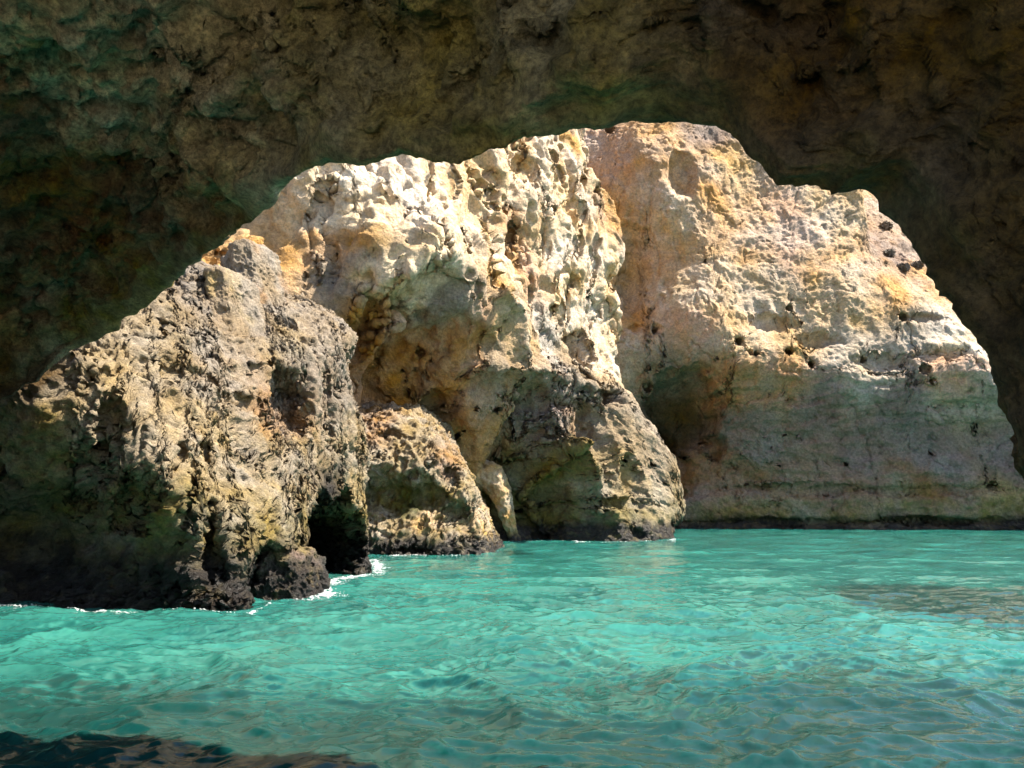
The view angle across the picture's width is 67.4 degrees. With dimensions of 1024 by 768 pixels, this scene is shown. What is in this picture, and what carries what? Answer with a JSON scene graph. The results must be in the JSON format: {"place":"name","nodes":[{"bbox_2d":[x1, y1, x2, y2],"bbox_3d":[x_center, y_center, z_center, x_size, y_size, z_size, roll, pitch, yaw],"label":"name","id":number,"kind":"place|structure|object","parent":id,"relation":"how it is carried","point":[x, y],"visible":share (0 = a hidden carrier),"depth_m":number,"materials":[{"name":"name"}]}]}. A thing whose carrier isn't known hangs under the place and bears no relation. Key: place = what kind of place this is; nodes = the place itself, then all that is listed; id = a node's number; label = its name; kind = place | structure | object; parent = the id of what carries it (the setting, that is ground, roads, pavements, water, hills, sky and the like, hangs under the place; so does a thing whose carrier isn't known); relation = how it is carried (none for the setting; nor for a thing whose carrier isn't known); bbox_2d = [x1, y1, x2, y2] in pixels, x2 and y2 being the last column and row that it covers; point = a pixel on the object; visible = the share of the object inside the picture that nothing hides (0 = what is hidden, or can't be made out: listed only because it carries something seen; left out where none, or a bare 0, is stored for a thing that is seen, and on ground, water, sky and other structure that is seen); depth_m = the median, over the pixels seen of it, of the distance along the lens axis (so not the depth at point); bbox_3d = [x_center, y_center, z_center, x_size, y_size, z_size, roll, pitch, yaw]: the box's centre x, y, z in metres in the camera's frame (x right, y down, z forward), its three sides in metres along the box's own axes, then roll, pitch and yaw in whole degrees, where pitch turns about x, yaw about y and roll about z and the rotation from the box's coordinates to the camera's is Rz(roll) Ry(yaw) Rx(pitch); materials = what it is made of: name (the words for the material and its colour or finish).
{"place":"outdoors","nodes":[
{"label":"outdoors","id":0,"kind":"place"},
{"bbox_2d":[201,128,685,541],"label":"cliff","id":1,"kind":"structure","parent":0,"point":[474,302],"depth_m":35.15,"materials":[{"name":"stone"}]},
{"bbox_2d":[0,0,1023,479],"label":"rock arch","id":2,"kind":"object","parent":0,"point":[150,150],"visible":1,"depth_m":6.53,"materials":[{"name":"stone"}]},
{"bbox_2d":[0,528,1023,767],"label":"sea water","id":3,"kind":"structure","parent":0,"point":[760,648],"depth_m":8.60,"materials":[{"name":"teal liquid"}]},
{"bbox_2d":[0,261,371,610],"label":"sea rock","id":4,"kind":"object","parent":3,"relation":"in","point":[177,444],"visible":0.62,"depth_m":14.30,"materials":[{"name":"stone"}]},
{"bbox_2d":[201,265,265,337],"bbox_3d":[-6.878,-1.926,18.373,1.905,1.872,1.351,0,-9,0],"label":"boulder","id":5,"kind":"object","parent":4,"relation":"on","point":[233,296],"visible":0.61,"depth_m":18.05,"materials":[{"name":"stone"}]},
{"bbox_2d":[220,238,287,306],"bbox_3d":[-6.857,-2.670,19.957,2.002,2.343,1.477,0,-9,0],"label":"boulder","id":6,"kind":"object","parent":4,"relation":"on","point":[259,265],"visible":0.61,"depth_m":19.72,"materials":[{"name":"stone"}]},
{"bbox_2d":[251,546,330,600],"bbox_3d":[-4.404,4.044,15.348,1.389,1.641,1.566,0,-9,0],"label":"boulder","id":7,"kind":"object","parent":3,"relation":"in","point":[300,573],"visible":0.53,"depth_m":14.90,"materials":[{"name":"stone"}]},
{"bbox_2d":[0,539,673,613],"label":"sea foam","id":8,"kind":"object","parent":3,"relation":"on","point":[376,567],"visible":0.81,"depth_m":15.71,"materials":[{"name":"white"}]},
{"bbox_2d":[358,400,504,554],"bbox_3d":[-4.342,5.179,39.036,8.079,6.925,25.646,0,-9,0],"label":"sea rock","id":9,"kind":"object","parent":3,"relation":"in","point":[423,494],"visible":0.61,"depth_m":27.61,"materials":[{"name":"stone"}]},
{"bbox_2d":[474,460,520,540],"bbox_3d":[-1.061,5.768,36.647,3.041,4.525,1.824,0,-9,0],"label":"rock slab","id":10,"kind":"object","parent":3,"relation":"in","point":[491,480],"visible":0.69,"depth_m":36.01,"materials":[{"name":"stone"}]},
{"bbox_2d":[583,121,1023,530],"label":"cliff","id":11,"kind":"structure","parent":0,"point":[800,357],"depth_m":53.85,"materials":[{"name":"beige stone"}]},
{"bbox_2d":[879,220,893,229],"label":"shrub","id":12,"kind":"object","parent":11,"relation":"on","point":[887,225],"visible":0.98,"depth_m":64.50,"materials":[{"name":"brown plant"}]},
{"bbox_2d":[883,247,895,257],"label":"shrub","id":13,"kind":"object","parent":11,"relation":"on","point":[888,252],"visible":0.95,"depth_m":58.67,"materials":[{"name":"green plant"}]},
{"bbox_2d":[896,262,910,271],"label":"shrub","id":14,"kind":"object","parent":11,"relation":"on","point":[905,267],"visible":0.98,"depth_m":57.32,"materials":[{"name":"brown plant"}]},
{"bbox_2d":[910,260,923,267],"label":"shrub","id":15,"kind":"object","parent":11,"relation":"on","point":[917,264],"visible":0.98,"depth_m":58.58,"materials":[{"name":"brown plant"}]}
]}

